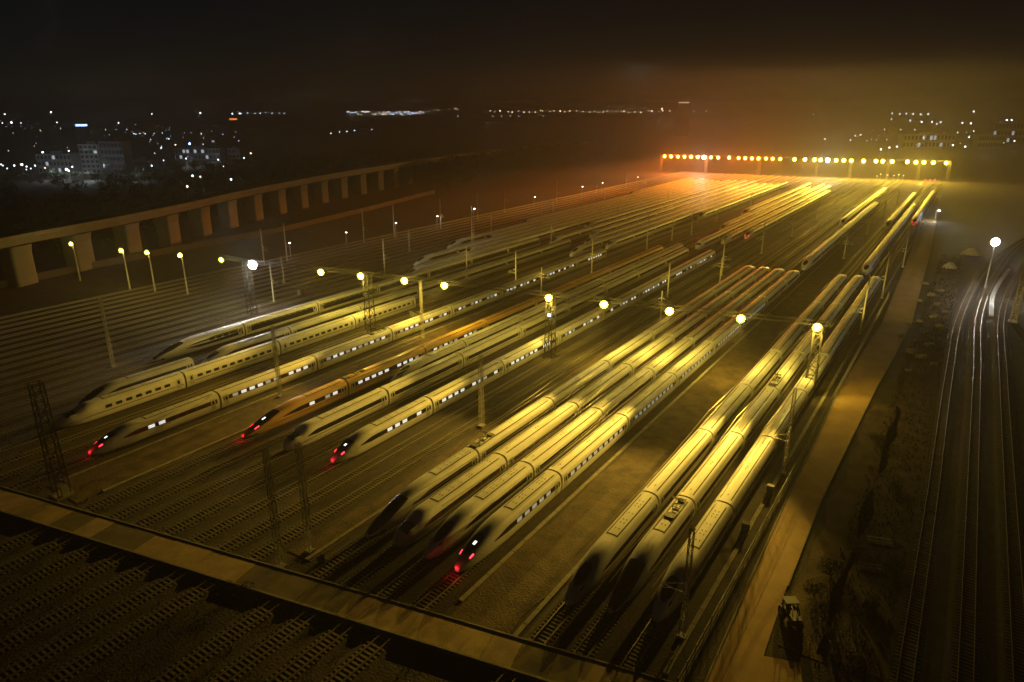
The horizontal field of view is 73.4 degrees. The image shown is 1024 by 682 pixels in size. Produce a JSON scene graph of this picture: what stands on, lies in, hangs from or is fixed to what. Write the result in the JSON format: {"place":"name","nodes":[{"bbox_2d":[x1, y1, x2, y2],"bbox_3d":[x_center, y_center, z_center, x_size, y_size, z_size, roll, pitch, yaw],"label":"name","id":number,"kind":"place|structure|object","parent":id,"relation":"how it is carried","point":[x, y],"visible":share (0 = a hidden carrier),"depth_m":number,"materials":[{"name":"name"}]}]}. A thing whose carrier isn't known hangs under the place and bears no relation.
{"place":"outdoors","nodes":[
{"label":"outdoors","id":0,"kind":"place"},
{"bbox_2d":[35,151,82,173],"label":"building","id":1,"kind":"structure","parent":0,"point":[59,161],"depth_m":620.19,"materials":[{"name":"black"}]},
{"bbox_2d":[77,141,103,173],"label":"building","id":2,"kind":"structure","parent":0,"point":[90,156],"depth_m":618.49,"materials":[{"name":"black"}]},
{"bbox_2d":[0,487,664,681],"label":"path","id":3,"kind":"structure","parent":0,"point":[523,655],"depth_m":84.87,"materials":[{"name":"grey concrete"}]},
{"bbox_2d":[47,230,700,503],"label":"dirt","id":4,"kind":"structure","parent":0,"point":[111,473],"depth_m":131.30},
{"bbox_2d":[60,229,684,480],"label":"cable trough","id":5,"kind":"object","parent":4,"relation":"on","point":[122,455],"visible":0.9,"depth_m":150.27,"materials":[{"name":"concrete"}]},
{"bbox_2d":[102,231,702,491],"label":"cable trough","id":6,"kind":"object","parent":4,"relation":"on","point":[157,467],"visible":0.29,"depth_m":119.37,"materials":[{"name":"concrete"}]},
{"bbox_2d":[0,110,1023,681],"bbox_3d":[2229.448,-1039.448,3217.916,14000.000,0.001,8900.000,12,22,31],"label":"ground","id":7,"kind":"structure","parent":0,"point":[982,200],"depth_m":338.07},
{"bbox_2d":[27,380,74,501],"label":"lattice tower","id":8,"kind":"structure","parent":7,"relation":"on","point":[63,492],"depth_m":105.23,"materials":[{"name":"metal"}]},
{"bbox_2d":[97,138,134,175],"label":"building","id":9,"kind":"structure","parent":7,"relation":"on","point":[115,153],"depth_m":592.71,"materials":[{"name":"black concrete"}]},
{"bbox_2d":[174,146,224,159],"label":"building","id":10,"kind":"structure","parent":7,"relation":"on","point":[198,152],"depth_m":774.23,"materials":[{"name":"black"}]},
{"bbox_2d":[0,190,434,287],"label":"boundary wall","id":11,"kind":"structure","parent":7,"relation":"on","point":[95,264],"depth_m":302.20,"materials":[{"name":"concrete"}]},
{"bbox_2d":[0,149,455,272],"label":"forest","id":12,"kind":"object","parent":7,"relation":"on","point":[168,184],"visible":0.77,"depth_m":506.02,"materials":[{"name":"green plant"}]},
{"bbox_2d":[262,448,286,567],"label":"catenary mast","id":13,"kind":"object","parent":7,"relation":"on","point":[281,564],"visible":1,"depth_m":88.35,"materials":[{"name":"metal"}]},
{"bbox_2d":[0,141,570,286],"bbox_3d":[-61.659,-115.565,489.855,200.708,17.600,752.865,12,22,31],"label":"railway viaduct","id":14,"kind":"object","parent":7,"relation":"on","point":[17,264],"visible":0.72,"depth_m":314.56,"materials":[{"name":"concrete"}]},
{"bbox_2d":[0,486,672,681],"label":"path edge","id":15,"kind":"object","parent":7,"relation":"on","point":[481,661],"depth_m":84.03,"materials":[{"name":"concrete"}]},
{"bbox_2d":[0,171,687,320],"bbox_3d":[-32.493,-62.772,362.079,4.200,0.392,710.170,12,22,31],"label":"railway track","id":16,"kind":"structure","parent":7,"relation":"on","point":[151,286],"depth_m":265.14,"materials":[{"name":"metal"}]},
{"bbox_2d":[0,171,692,325],"bbox_3d":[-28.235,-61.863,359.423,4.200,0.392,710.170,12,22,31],"label":"railway track","id":17,"kind":"structure","parent":7,"relation":"on","point":[5,322],"depth_m":260.60,"materials":[{"name":"brown metal"}]},
{"bbox_2d":[0,172,696,330],"bbox_3d":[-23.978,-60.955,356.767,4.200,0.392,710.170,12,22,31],"label":"railway track","id":18,"kind":"structure","parent":7,"relation":"on","point":[18,324],"depth_m":253.69,"materials":[{"name":"brown metal"}]},
{"bbox_2d":[0,172,703,335],"bbox_3d":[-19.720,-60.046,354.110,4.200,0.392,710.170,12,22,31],"label":"railway track","id":19,"kind":"structure","parent":7,"relation":"on","point":[31,326],"depth_m":250.28,"materials":[{"name":"metal"}]},
{"bbox_2d":[0,172,709,340],"bbox_3d":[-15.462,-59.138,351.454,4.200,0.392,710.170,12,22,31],"label":"railway track","id":20,"kind":"structure","parent":7,"relation":"on","point":[40,329],"depth_m":242.79,"materials":[{"name":"metal"}]},
{"bbox_2d":[0,173,712,346],"bbox_3d":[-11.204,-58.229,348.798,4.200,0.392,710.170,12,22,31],"label":"railway track","id":21,"kind":"structure","parent":7,"relation":"on","point":[51,332],"depth_m":231.34,"materials":[{"name":"metal"}]},
{"bbox_2d":[0,173,719,352],"bbox_3d":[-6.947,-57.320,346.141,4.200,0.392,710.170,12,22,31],"label":"railway track","id":22,"kind":"structure","parent":7,"relation":"on","point":[73,332],"depth_m":217.53,"materials":[{"name":"brown metal"}]},
{"bbox_2d":[0,173,726,358],"bbox_3d":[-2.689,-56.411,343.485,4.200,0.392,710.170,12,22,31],"label":"railway track","id":23,"kind":"structure","parent":7,"relation":"on","point":[85,335],"depth_m":207.14,"materials":[{"name":"metal"}]},
{"bbox_2d":[0,173,730,365],"bbox_3d":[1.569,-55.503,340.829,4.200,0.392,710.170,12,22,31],"label":"railway track","id":24,"kind":"structure","parent":7,"relation":"on","point":[88,340],"depth_m":202.06,"materials":[{"name":"metal"}]},
{"bbox_2d":[522,179,693,222],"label":"bullet train","id":25,"kind":"object","parent":24,"relation":"on","point":[577,207],"visible":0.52,"depth_m":411.83,"materials":[{"name":"grey"}]},
{"bbox_2d":[0,174,735,372],"bbox_3d":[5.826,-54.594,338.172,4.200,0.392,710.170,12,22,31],"label":"railway track","id":26,"kind":"structure","parent":7,"relation":"on","point":[99,343],"depth_m":193.97,"materials":[{"name":"metal"}]},
{"bbox_2d":[447,178,703,248],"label":"bullet train","id":27,"kind":"object","parent":26,"relation":"on","point":[467,239],"visible":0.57,"depth_m":344.54,"materials":[{"name":"grey metal"}]},
{"bbox_2d":[0,174,742,379],"bbox_3d":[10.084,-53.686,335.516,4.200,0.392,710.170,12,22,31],"label":"railway track","id":28,"kind":"structure","parent":7,"relation":"on","point":[105,348],"depth_m":187.90,"materials":[{"name":"metal"}]},
{"bbox_2d":[486,179,708,238],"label":"bullet train","id":29,"kind":"object","parent":28,"relation":"on","point":[562,217],"visible":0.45,"depth_m":373.26,"materials":[{"name":"grey"}]},
{"bbox_2d":[0,174,748,387],"bbox_3d":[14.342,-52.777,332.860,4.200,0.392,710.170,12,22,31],"label":"railway track","id":30,"kind":"structure","parent":7,"relation":"on","point":[26,377],"depth_m":182.99,"materials":[{"name":"brown metal"}]},
{"bbox_2d":[413,179,713,266],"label":"bullet train","id":31,"kind":"object","parent":30,"relation":"on","point":[439,255],"visible":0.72,"depth_m":308.38,"materials":[{"name":"grey metal"}]},
{"bbox_2d":[0,175,753,395],"bbox_3d":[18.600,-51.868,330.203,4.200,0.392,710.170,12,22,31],"label":"railway track","id":32,"kind":"structure","parent":7,"relation":"on","point":[46,379],"depth_m":163.47,"materials":[{"name":"brown metal"}]},
{"bbox_2d":[464,180,719,252],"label":"bullet train","id":33,"kind":"object","parent":32,"relation":"on","point":[475,247],"visible":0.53,"depth_m":347.36,"materials":[{"name":"grey"}]},
{"bbox_2d":[0,175,759,404],"bbox_3d":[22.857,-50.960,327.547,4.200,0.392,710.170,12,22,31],"label":"railway track","id":34,"kind":"structure","parent":7,"relation":"on","point":[60,383],"depth_m":155.32,"materials":[{"name":"metal"}]},
{"bbox_2d":[407,179,730,273],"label":"bullet train","id":35,"kind":"object","parent":34,"relation":"on","point":[558,230],"visible":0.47,"depth_m":319.44,"materials":[{"name":"grey metal"}]},
{"bbox_2d":[0,175,766,414],"bbox_3d":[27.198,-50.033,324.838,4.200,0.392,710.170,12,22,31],"label":"railway track","id":36,"kind":"structure","parent":7,"relation":"on","point":[67,389],"depth_m":161.79,"materials":[{"name":"metal"}]},
{"bbox_2d":[151,237,539,360],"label":"bullet train","id":37,"kind":"object","parent":36,"relation":"on","point":[199,341],"visible":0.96,"depth_m":201.60,"materials":[{"name":"grey metal"}]},
{"bbox_2d":[0,175,773,427],"bbox_3d":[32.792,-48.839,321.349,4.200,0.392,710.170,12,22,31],"label":"railway track","id":38,"kind":"structure","parent":7,"relation":"on","point":[12,419],"depth_m":140.06,"materials":[{"name":"metal"}]},
{"bbox_2d":[549,180,746,243],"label":"bullet train","id":39,"kind":"object","parent":38,"relation":"on","point":[571,236],"visible":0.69,"depth_m":357.91,"materials":[{"name":"grey metal"}]},
{"bbox_2d":[0,176,782,441],"bbox_3d":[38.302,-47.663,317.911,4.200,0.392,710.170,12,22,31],"label":"railway track","id":40,"kind":"structure","parent":7,"relation":"on","point":[19,430],"depth_m":135.25,"materials":[{"name":"metal"}]},
{"bbox_2d":[78,357,194,404],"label":"bullet train","id":41,"kind":"object","parent":40,"relation":"on","point":[107,388],"visible":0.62,"depth_m":146.08,"materials":[{"name":"grey metal"}]},
{"bbox_2d":[201,239,570,362],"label":"bullet train","id":42,"kind":"object","parent":40,"relation":"on","point":[502,264],"visible":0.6,"depth_m":211.89,"materials":[{"name":"grey metal"}]},
{"bbox_2d":[589,180,755,237],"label":"bullet train","id":43,"kind":"object","parent":40,"relation":"on","point":[634,219],"visible":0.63,"depth_m":380.46,"materials":[{"name":"grey"}]},
{"bbox_2d":[0,176,789,456],"bbox_3d":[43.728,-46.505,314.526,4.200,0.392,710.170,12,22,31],"label":"railway track","id":44,"kind":"structure","parent":7,"relation":"on","point":[18,445],"depth_m":159.97,"materials":[{"name":"metal"}]},
{"bbox_2d":[58,296,415,427],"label":"bullet train","id":45,"kind":"object","parent":44,"relation":"on","point":[106,404],"visible":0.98,"depth_m":153.89,"materials":[{"name":"grey metal"}]},
{"bbox_2d":[584,183,758,243],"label":"bullet train","id":46,"kind":"object","parent":44,"relation":"on","point":[619,229],"visible":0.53,"depth_m":362.29,"materials":[{"name":"grey"}]},
{"bbox_2d":[0,177,795,469],"bbox_3d":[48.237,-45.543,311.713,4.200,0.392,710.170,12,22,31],"label":"railway track","id":47,"kind":"structure","parent":7,"relation":"on","point":[29,454],"depth_m":149.13,"materials":[{"name":"metal"}]},
{"bbox_2d":[569,183,766,256],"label":"bullet train","id":48,"kind":"object","parent":47,"relation":"on","point":[585,247],"visible":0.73,"depth_m":324.96,"materials":[{"name":"grey metal"}]},
{"bbox_2d":[0,177,803,484],"bbox_3d":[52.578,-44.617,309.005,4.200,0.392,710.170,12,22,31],"label":"railway track","id":49,"kind":"structure","parent":7,"relation":"on","point":[35,465],"depth_m":119.33,"materials":[{"name":"metal"}]},
{"bbox_2d":[605,184,772,248],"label":"bullet train","id":50,"kind":"object","parent":49,"relation":"on","point":[628,238],"visible":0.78,"depth_m":338.52,"materials":[{"name":"grey metal"}]},
{"bbox_2d":[4,177,808,491],"bbox_3d":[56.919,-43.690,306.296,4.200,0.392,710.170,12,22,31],"label":"railway track","id":51,"kind":"structure","parent":7,"relation":"on","point":[26,483],"depth_m":143.30,"materials":[{"name":"metal"}]},
{"bbox_2d":[88,248,606,454],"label":"bullet train","id":52,"kind":"object","parent":51,"relation":"on","point":[143,427],"visible":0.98,"depth_m":154.04,"materials":[{"name":"grey metal"}]},
{"bbox_2d":[697,181,788,218],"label":"bullet train","id":53,"kind":"object","parent":51,"relation":"on","point":[724,207],"visible":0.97,"depth_m":421.74,"materials":[{"name":"grey"}]},
{"bbox_2d":[0,178,829,557],"bbox_3d":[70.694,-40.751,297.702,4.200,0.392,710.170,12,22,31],"label":"railway track","id":54,"kind":"structure","parent":7,"relation":"on","point":[110,500],"depth_m":113.55,"materials":[{"name":"metal"}]},
{"bbox_2d":[242,245,662,437],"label":"bullet train","id":55,"kind":"object","parent":54,"relation":"on","point":[338,388],"visible":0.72,"depth_m":152.94,"materials":[{"name":"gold metal"}]},
{"bbox_2d":[0,179,836,580],"bbox_3d":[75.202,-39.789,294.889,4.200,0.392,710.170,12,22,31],"label":"railway track","id":56,"kind":"structure","parent":7,"relation":"on","point":[22,561],"depth_m":106.75,"materials":[{"name":"metal"}]},
{"bbox_2d":[390,243,683,381],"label":"bullet train","id":57,"kind":"object","parent":56,"relation":"on","point":[460,345],"visible":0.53,"depth_m":185.03,"materials":[{"name":"grey metal"}]},
{"bbox_2d":[719,187,809,230],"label":"bullet train","id":58,"kind":"object","parent":56,"relation":"on","point":[745,216],"visible":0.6,"depth_m":382.28,"materials":[{"name":"grey"}]},
{"bbox_2d":[0,179,843,603],"bbox_3d":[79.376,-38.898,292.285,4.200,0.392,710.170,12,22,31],"label":"railway track","id":59,"kind":"structure","parent":7,"relation":"on","point":[62,563],"depth_m":106.21,"materials":[{"name":"metal"}]},
{"bbox_2d":[283,248,688,450],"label":"bullet train","id":60,"kind":"object","parent":59,"relation":"on","point":[346,413],"visible":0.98,"depth_m":154.19,"materials":[{"name":"grey metal"}]},
{"bbox_2d":[695,184,824,249],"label":"bullet train","id":61,"kind":"object","parent":59,"relation":"on","point":[711,238],"visible":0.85,"depth_m":341.21,"materials":[{"name":"grey metal"}]},
{"bbox_2d":[0,179,849,631],"bbox_3d":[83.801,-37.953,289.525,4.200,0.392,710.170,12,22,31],"label":"railway track","id":62,"kind":"structure","parent":7,"relation":"on","point":[44,597],"depth_m":100.38,"materials":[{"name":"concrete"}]},
{"bbox_2d":[721,185,830,243],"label":"bullet train","id":63,"kind":"object","parent":62,"relation":"on","point":[738,233],"visible":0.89,"depth_m":352.32,"materials":[{"name":"grey"}]},
{"bbox_2d":[0,180,857,660],"bbox_3d":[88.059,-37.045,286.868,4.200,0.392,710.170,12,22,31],"label":"railway track","id":64,"kind":"structure","parent":7,"relation":"on","point":[76,606],"depth_m":98.34,"materials":[{"name":"metal"}]},
{"bbox_2d":[330,250,714,462],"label":"bullet train","id":65,"kind":"object","parent":64,"relation":"on","point":[373,434],"visible":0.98,"depth_m":149.57,"materials":[{"name":"grey metal"}]},
{"bbox_2d":[744,190,830,238],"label":"bullet train","id":66,"kind":"object","parent":64,"relation":"on","point":[769,223],"visible":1,"depth_m":365.59,"materials":[{"name":"grey"}]},
{"bbox_2d":[0,180,864,681],"bbox_3d":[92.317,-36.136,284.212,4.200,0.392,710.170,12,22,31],"label":"railway track","id":67,"kind":"structure","parent":7,"relation":"on","point":[38,658],"depth_m":105.68,"materials":[{"name":"brown metal"}]},
{"bbox_2d":[30,180,870,681],"bbox_3d":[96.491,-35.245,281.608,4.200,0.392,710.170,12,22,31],"label":"railway track","id":68,"kind":"structure","parent":7,"relation":"on","point":[78,666],"depth_m":105.68,"materials":[{"name":"metal"}]},
{"bbox_2d":[0,254,961,681],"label":"weeds","id":69,"kind":"object","parent":7,"relation":"on","point":[938,320],"visible":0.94,"depth_m":107.42,"materials":[{"name":"green plant"}]},
{"bbox_2d":[413,139,604,188],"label":"forest","id":70,"kind":"object","parent":7,"relation":"on","point":[493,162],"visible":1,"depth_m":597.44,"materials":[{"name":"green plant"}]},
{"bbox_2d":[141,181,884,681],"bbox_3d":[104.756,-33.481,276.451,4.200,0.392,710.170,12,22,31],"label":"railway track","id":71,"kind":"structure","parent":7,"relation":"on","point":[209,651],"depth_m":82.78,"materials":[{"name":"metal"}]},
{"bbox_2d":[365,265,755,536],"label":"bullet train","id":72,"kind":"object","parent":71,"relation":"on","point":[400,506],"visible":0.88,"depth_m":125.95,"materials":[{"name":"grey metal"}]},
{"bbox_2d":[218,255,832,397],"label":"lamp gantry","id":73,"kind":"object","parent":7,"relation":"on","point":[252,264],"visible":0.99,"depth_m":165.74,"materials":[{"name":"metal"}]},
{"bbox_2d":[199,181,891,681],"bbox_3d":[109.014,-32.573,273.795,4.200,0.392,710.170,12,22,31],"label":"railway track","id":74,"kind":"structure","parent":7,"relation":"on","point":[249,661],"depth_m":81.81,"materials":[{"name":"brown metal"}]},
{"bbox_2d":[394,267,769,546],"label":"bullet train","id":75,"kind":"object","parent":74,"relation":"on","point":[424,518],"visible":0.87,"depth_m":121.57,"materials":[{"name":"grey metal"}]},
{"bbox_2d":[256,182,899,681],"bbox_3d":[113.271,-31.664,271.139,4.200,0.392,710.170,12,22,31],"label":"railway track","id":76,"kind":"structure","parent":7,"relation":"on","point":[328,642],"depth_m":80.56,"materials":[{"name":"metal"}]},
{"bbox_2d":[424,268,784,558],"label":"bullet train","id":77,"kind":"object","parent":76,"relation":"on","point":[455,527],"visible":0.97,"depth_m":119.80,"materials":[{"name":"grey metal"}]},
{"bbox_2d":[314,182,905,681],"bbox_3d":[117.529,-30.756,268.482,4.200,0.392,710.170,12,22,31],"label":"railway track","id":78,"kind":"structure","parent":7,"relation":"on","point":[370,652],"depth_m":87.62,"materials":[{"name":"brown metal"}]},
{"bbox_2d":[454,270,799,571],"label":"bullet train","id":79,"kind":"object","parent":78,"relation":"on","point":[503,523],"visible":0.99,"depth_m":116.97,"materials":[{"name":"grey metal"}]},
{"bbox_2d":[801,202,877,269],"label":"bullet train","id":80,"kind":"object","parent":78,"relation":"on","point":[818,253],"visible":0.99,"depth_m":299.74,"materials":[{"name":"grey metal"}]},
{"bbox_2d":[459,193,897,601],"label":"cable trough","id":81,"kind":"object","parent":7,"relation":"on","point":[475,586],"visible":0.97,"depth_m":117.63,"materials":[{"name":"concrete"}]},
{"bbox_2d":[662,527,695,639],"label":"catenary mast","id":82,"kind":"object","parent":7,"relation":"on","point":[682,634],"visible":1,"depth_m":77.35,"materials":[{"name":"grey"}]},
{"bbox_2d":[513,224,884,635],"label":"cable trough","id":83,"kind":"object","parent":7,"relation":"on","point":[539,608],"visible":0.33,"depth_m":86.00,"materials":[{"name":"concrete"}]},
{"bbox_2d":[483,183,926,681],"bbox_3d":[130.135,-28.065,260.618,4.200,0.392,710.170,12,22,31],"label":"railway track","id":84,"kind":"structure","parent":7,"relation":"on","point":[557,621],"depth_m":84.69,"materials":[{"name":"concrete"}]},
{"bbox_2d":[564,274,846,605],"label":"bullet train","id":85,"kind":"object","parent":84,"relation":"on","point":[608,549],"visible":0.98,"depth_m":109.26,"materials":[{"name":"grey metal"}]},
{"bbox_2d":[564,184,935,659],"bbox_3d":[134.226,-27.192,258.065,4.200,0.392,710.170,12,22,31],"label":"railway track","id":86,"kind":"structure","parent":7,"relation":"on","point":[598,633],"depth_m":85.75,"materials":[{"name":"brown metal"}]},
{"bbox_2d":[608,275,863,612],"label":"bullet train","id":87,"kind":"object","parent":86,"relation":"on","point":[648,555],"visible":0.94,"depth_m":107.54,"materials":[{"name":"grey metal"}]},
{"bbox_2d":[862,204,916,274],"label":"bullet train","id":88,"kind":"object","parent":86,"relation":"on","point":[870,264],"visible":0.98,"depth_m":290.42,"materials":[{"name":"grey"}]},
{"bbox_2d":[609,184,942,673],"bbox_3d":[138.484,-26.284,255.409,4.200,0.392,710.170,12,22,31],"label":"railway track","id":89,"kind":"structure","parent":7,"relation":"on","point":[641,647],"depth_m":84.07,"materials":[{"name":"metal"}]},
{"bbox_2d":[652,276,880,621],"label":"bullet train","id":90,"kind":"object","parent":89,"relation":"on","point":[714,527],"visible":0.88,"depth_m":105.95,"materials":[{"name":"grey metal"}]},
{"bbox_2d":[677,291,889,681],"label":"fence","id":91,"kind":"object","parent":7,"relation":"on","point":[703,636],"visible":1,"depth_m":101.50,"materials":[{"name":"metal"}]},
{"bbox_2d":[663,198,937,674],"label":"cable trough","id":92,"kind":"object","parent":7,"relation":"on","point":[682,643],"visible":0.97,"depth_m":101.84,"materials":[{"name":"concrete"}]},
{"bbox_2d":[659,154,951,181],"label":"lamp gantry","id":93,"kind":"object","parent":7,"relation":"on","point":[805,159],"visible":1,"depth_m":584.44,"materials":[{"name":"metal"}]},
{"bbox_2d":[704,195,941,681],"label":"kerb","id":94,"kind":"structure","parent":7,"relation":"on","point":[719,649],"depth_m":110.53,"materials":[{"name":"concrete"}]},
{"bbox_2d":[881,236,1023,681],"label":"railway track","id":95,"kind":"structure","parent":7,"relation":"on","point":[909,652],"depth_m":100.45,"materials":[{"name":"grey metal"}]},
{"bbox_2d":[941,241,1023,681],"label":"railway track","id":96,"kind":"structure","parent":7,"relation":"on","point":[966,653],"depth_m":100.21,"materials":[{"name":"grey metal"}]},
{"bbox_2d":[991,258,1023,681],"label":"railway track","id":97,"kind":"structure","parent":7,"relation":"on","point":[1008,473],"depth_m":107.18,"materials":[{"name":"grey metal"}]},
{"bbox_2d":[0,0,1023,112],"label":"sky","id":98,"kind":"structure","parent":0,"point":[57,56],"materials":[{"name":"black"}]},
{"bbox_2d":[289,250,773,561],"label":"dirt","id":99,"kind":"structure","parent":0,"point":[349,521],"depth_m":113.90,"materials":[{"name":"brown soil"}]},
{"bbox_2d":[295,442,315,554],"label":"catenary mast","id":100,"kind":"object","parent":99,"relation":"on","point":[309,550],"visible":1,"depth_m":91.92,"materials":[{"name":"metal"}]},
{"bbox_2d":[584,180,736,227],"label":"bullet train","id":101,"kind":"object","parent":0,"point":[610,217],"visible":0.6,"depth_m":399.88,"materials":[{"name":"grey"}]},
{"bbox_2d":[450,193,910,633],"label":"dirt","id":102,"kind":"structure","parent":0,"point":[520,582],"depth_m":112.68,"materials":[{"name":"brown soil"}]},
{"bbox_2d":[675,102,689,135],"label":"office tower","id":103,"kind":"structure","parent":0,"point":[683,112],"depth_m":1389.45,"materials":[{"name":"beige"}]},
{"bbox_2d":[755,656,801,681],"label":"side road","id":104,"kind":"structure","parent":0,"point":[771,669],"depth_m":74.38,"materials":[{"name":"concrete"}]},
{"bbox_2d":[707,195,940,681],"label":"road","id":105,"kind":"structure","parent":0,"point":[741,653],"depth_m":111.09,"materials":[{"name":"concrete"}]},
{"bbox_2d":[778,402,899,663],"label":"dirt","id":106,"kind":"structure","parent":0,"point":[832,539],"depth_m":97.54,"materials":[{"name":"brown soil"}]},
{"bbox_2d":[778,596,803,628],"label":"tractor","id":107,"kind":"object","parent":106,"relation":"on","point":[790,612],"visible":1,"depth_m":81.28,"materials":[{"name":"paint"}]},
{"bbox_2d":[817,255,963,678],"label":"dirt","id":108,"kind":"structure","parent":0,"point":[877,630],"depth_m":103.28,"materials":[{"name":"brown soil"}]},
{"bbox_2d":[897,132,955,148],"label":"building","id":109,"kind":"structure","parent":0,"point":[926,140],"depth_m":981.39,"materials":[{"name":"black"}]},
{"bbox_2d":[971,133,1004,148],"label":"building","id":110,"kind":"structure","parent":0,"point":[988,141],"depth_m":981.77,"materials":[{"name":"black"}]},
{"bbox_2d":[988,121,1023,143],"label":"building","id":111,"kind":"structure","parent":0,"point":[1011,131],"depth_m":1101.89,"materials":[{"name":"black"}]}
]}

